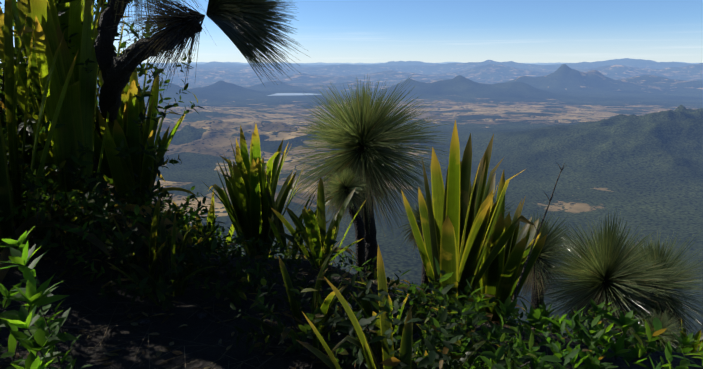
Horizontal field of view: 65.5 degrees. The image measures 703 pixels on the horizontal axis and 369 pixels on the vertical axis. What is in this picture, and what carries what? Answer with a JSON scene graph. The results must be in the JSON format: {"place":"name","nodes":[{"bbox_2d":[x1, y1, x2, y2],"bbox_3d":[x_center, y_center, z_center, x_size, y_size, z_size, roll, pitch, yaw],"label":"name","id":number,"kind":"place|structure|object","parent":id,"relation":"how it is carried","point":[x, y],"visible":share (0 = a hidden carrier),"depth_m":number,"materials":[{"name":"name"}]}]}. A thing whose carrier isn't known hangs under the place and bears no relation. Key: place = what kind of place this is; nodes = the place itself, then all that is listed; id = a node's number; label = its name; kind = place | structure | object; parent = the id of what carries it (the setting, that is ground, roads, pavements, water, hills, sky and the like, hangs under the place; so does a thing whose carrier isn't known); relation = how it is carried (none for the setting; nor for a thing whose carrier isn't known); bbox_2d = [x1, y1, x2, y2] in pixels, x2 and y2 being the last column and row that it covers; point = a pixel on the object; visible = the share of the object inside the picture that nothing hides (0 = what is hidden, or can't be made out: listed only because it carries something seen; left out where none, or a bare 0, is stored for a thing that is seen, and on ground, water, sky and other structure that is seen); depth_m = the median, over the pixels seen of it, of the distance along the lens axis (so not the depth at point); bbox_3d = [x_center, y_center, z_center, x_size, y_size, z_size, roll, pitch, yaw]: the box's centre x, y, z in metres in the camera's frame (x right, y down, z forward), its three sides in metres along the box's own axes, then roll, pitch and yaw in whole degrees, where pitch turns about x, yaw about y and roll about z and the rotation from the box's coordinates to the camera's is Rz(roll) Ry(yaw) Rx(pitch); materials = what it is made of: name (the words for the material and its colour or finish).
{"place":"outdoors","nodes":[
{"label":"outdoors","id":0,"kind":"place"},
{"bbox_2d":[267,93,321,95],"bbox_3d":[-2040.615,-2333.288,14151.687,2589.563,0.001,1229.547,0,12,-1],"label":"lake water","id":1,"kind":"structure","parent":0,"point":[294,94],"depth_m":14081.20,"materials":[{"name":"liquid"}]},
{"bbox_2d":[0,58,702,351],"bbox_3d":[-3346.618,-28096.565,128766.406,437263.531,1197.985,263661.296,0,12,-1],"label":"valley terrain","id":2,"kind":"structure","parent":0,"point":[624,136],"depth_m":5109.00,"materials":[{"name":"green plant"}]},
{"bbox_2d":[0,199,702,368],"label":"ground","id":3,"kind":"structure","parent":0,"point":[186,307],"depth_m":3.29,"materials":[{"name":"brown soil"}]},
{"bbox_2d":[0,226,91,368],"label":"broadleaf shrub","id":4,"kind":"object","parent":3,"relation":"on","point":[42,338],"visible":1,"depth_m":1.81,"materials":[{"name":"green plant"}]},
{"bbox_2d":[0,0,110,256],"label":"spear lily","id":5,"kind":"object","parent":3,"relation":"on","point":[7,197],"visible":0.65,"depth_m":3.75,"materials":[{"name":"green plant"}]},
{"bbox_2d":[0,6,162,189],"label":"spear lily","id":6,"kind":"object","parent":3,"relation":"on","point":[22,69],"visible":0.04,"depth_m":4.77,"materials":[{"name":"green plant"}]},
{"bbox_2d":[0,0,187,282],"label":"spear lily","id":7,"kind":"object","parent":3,"relation":"on","point":[77,112],"visible":0.65,"depth_m":4.14,"materials":[{"name":"green plant"}]},
{"bbox_2d":[0,0,203,210],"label":"tall bushes","id":8,"kind":"object","parent":3,"relation":"on","point":[123,154],"visible":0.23,"depth_m":4.41,"materials":[{"name":"green plant"}]},
{"bbox_2d":[97,90,169,214],"bbox_3d":[-2.098,-0.267,5.184,0.930,1.467,1.012,0,12,-1],"label":"spear lily","id":9,"kind":"object","parent":3,"relation":"on","point":[146,161],"visible":0.21,"depth_m":5.00,"materials":[{"name":"green plant"}]},
{"bbox_2d":[92,50,195,231],"bbox_3d":[-2.072,-0.463,5.035,1.045,1.676,1.126,-8,15,-32],"label":"spear lily","id":10,"kind":"object","parent":3,"relation":"on","point":[111,168],"visible":0.48,"depth_m":4.91,"materials":[{"name":"green plant"}]},
{"bbox_2d":[75,0,310,179],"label":"tree","id":11,"kind":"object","parent":3,"relation":"on","point":[244,26],"depth_m":3.73,"materials":[{"name":"green plant"}]},
{"bbox_2d":[173,188,234,251],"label":"spear lily","id":12,"kind":"object","parent":3,"relation":"on","point":[211,216],"visible":0.08,"depth_m":5.62,"materials":[{"name":"green plant"}]},
{"bbox_2d":[0,308,452,368],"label":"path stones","id":13,"kind":"object","parent":3,"relation":"on","point":[201,315],"visible":0.44,"depth_m":3.33,"materials":[{"name":"grey stone"}]},
{"bbox_2d":[202,124,303,256],"bbox_3d":[-0.991,0.085,5.306,1.050,1.411,1.034,-5,13,-23],"label":"spear lily","id":14,"kind":"object","parent":3,"relation":"on","point":[249,210],"visible":0.83,"depth_m":5.16,"materials":[{"name":"green plant"}]},
{"bbox_2d":[0,249,548,368],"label":"path sticks and needles","id":15,"kind":"object","parent":3,"relation":"on","point":[223,322],"visible":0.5,"depth_m":3.10,"materials":[{"name":"brown wood"}]},
{"bbox_2d":[0,245,568,368],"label":"ground litter dry leaves","id":16,"kind":"object","parent":3,"relation":"on","point":[158,353],"visible":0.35,"depth_m":3.36,"materials":[{"name":"brown plant"}]},
{"bbox_2d":[265,171,332,260],"bbox_3d":[-0.506,0.322,4.981,0.711,0.900,0.505,2,12,7],"label":"spear lily","id":17,"kind":"object","parent":3,"relation":"on","point":[277,231],"visible":0.38,"depth_m":5.08,"materials":[{"name":"green plant"}]},
{"bbox_2d":[271,177,366,268],"bbox_3d":[-0.230,0.342,4.395,0.702,0.728,0.778,-5,13,-23],"label":"spear lily","id":18,"kind":"object","parent":3,"relation":"on","point":[314,233],"visible":0.79,"depth_m":4.42,"materials":[{"name":"green plant"}]},
{"bbox_2d":[323,165,370,277],"bbox_3d":[-0.076,0.815,6.267,0.634,2.108,0.630,0,12,-1],"label":"grass tree","id":19,"kind":"object","parent":3,"relation":"on","point":[342,187],"visible":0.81,"depth_m":6.04,"materials":[{"name":"green plant"}]},
{"bbox_2d":[0,154,702,368],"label":"scrub bushes","id":20,"kind":"object","parent":3,"relation":"on","point":[440,334],"visible":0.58,"depth_m":3.34,"materials":[{"name":"green plant"}]},
{"bbox_2d":[274,74,452,279],"bbox_3d":[0.160,0.650,7.005,2.212,4.083,2.303,10,16,37],"label":"grass tree","id":21,"kind":"object","parent":3,"relation":"on","point":[364,135],"visible":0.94,"depth_m":6.58,"materials":[{"name":"green plant"}]},
{"bbox_2d":[92,197,702,368],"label":"small spear lily clumps","id":22,"kind":"object","parent":3,"relation":"on","point":[367,307],"visible":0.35,"depth_m":3.07,"materials":[{"name":"green plant"}]},
{"bbox_2d":[395,199,431,307],"bbox_3d":[0.972,2.113,7.615,0.852,4.118,0.907,0,12,-1],"label":"grass tree","id":23,"kind":"object","parent":3,"relation":"on","point":[424,278],"visible":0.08,"depth_m":7.20,"materials":[{"name":"green plant"}]},
{"bbox_2d":[372,120,535,319],"bbox_3d":[0.842,0.386,4.316,1.432,1.870,1.304,-4,13,-18],"label":"spear lily","id":24,"kind":"object","parent":3,"relation":"on","point":[458,214],"visible":0.73,"depth_m":4.09,"materials":[{"name":"green plant"}]},
{"bbox_2d":[493,195,520,229],"bbox_3d":[1.842,2.484,8.071,1.230,5.099,1.287,11,17,42],"label":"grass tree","id":25,"kind":"object","parent":3,"relation":"on","point":[494,198],"depth_m":7.57,"materials":[{"name":"green plant"}]},
{"bbox_2d":[470,170,546,327],"bbox_3d":[1.114,0.590,4.526,0.872,1.360,1.068,6,14,24],"label":"spear lily","id":26,"kind":"object","parent":3,"relation":"on","point":[499,279],"visible":0.52,"depth_m":4.40,"materials":[{"name":"green plant"}]},
{"bbox_2d":[506,163,566,320],"bbox_3d":[1.175,0.365,3.532,0.463,0.998,0.056,-7,14,-30],"label":"dead twig","id":27,"kind":"object","parent":3,"relation":"on","point":[521,276],"visible":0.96,"depth_m":3.51,"materials":[{"name":"brown wood"}]},
{"bbox_2d":[517,211,578,329],"bbox_3d":[2.354,2.231,7.364,1.276,3.895,1.259,0,12,-1],"label":"grass tree","id":28,"kind":"object","parent":3,"relation":"on","point":[536,275],"visible":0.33,"depth_m":6.95,"materials":[{"name":"green plant"}]},
{"bbox_2d":[396,292,701,368],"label":"broadleaf shrub","id":29,"kind":"object","parent":3,"relation":"on","point":[625,323],"visible":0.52,"depth_m":3.04,"materials":[{"name":"green plant"}]},
{"bbox_2d":[522,208,702,348],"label":"grass tree","id":30,"kind":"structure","parent":3,"relation":"on","point":[608,268],"depth_m":5.57,"materials":[{"name":"green plant"}]},
{"bbox_2d":[619,308,693,352],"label":"grass tree","id":31,"kind":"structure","parent":3,"relation":"on","point":[663,335],"depth_m":4.99,"materials":[{"name":"green plant"}]},
{"bbox_2d":[0,0,702,62],"label":"sky","id":32,"kind":"structure","parent":0,"point":[331,31],"materials":[{"name":"blue"}]}
]}

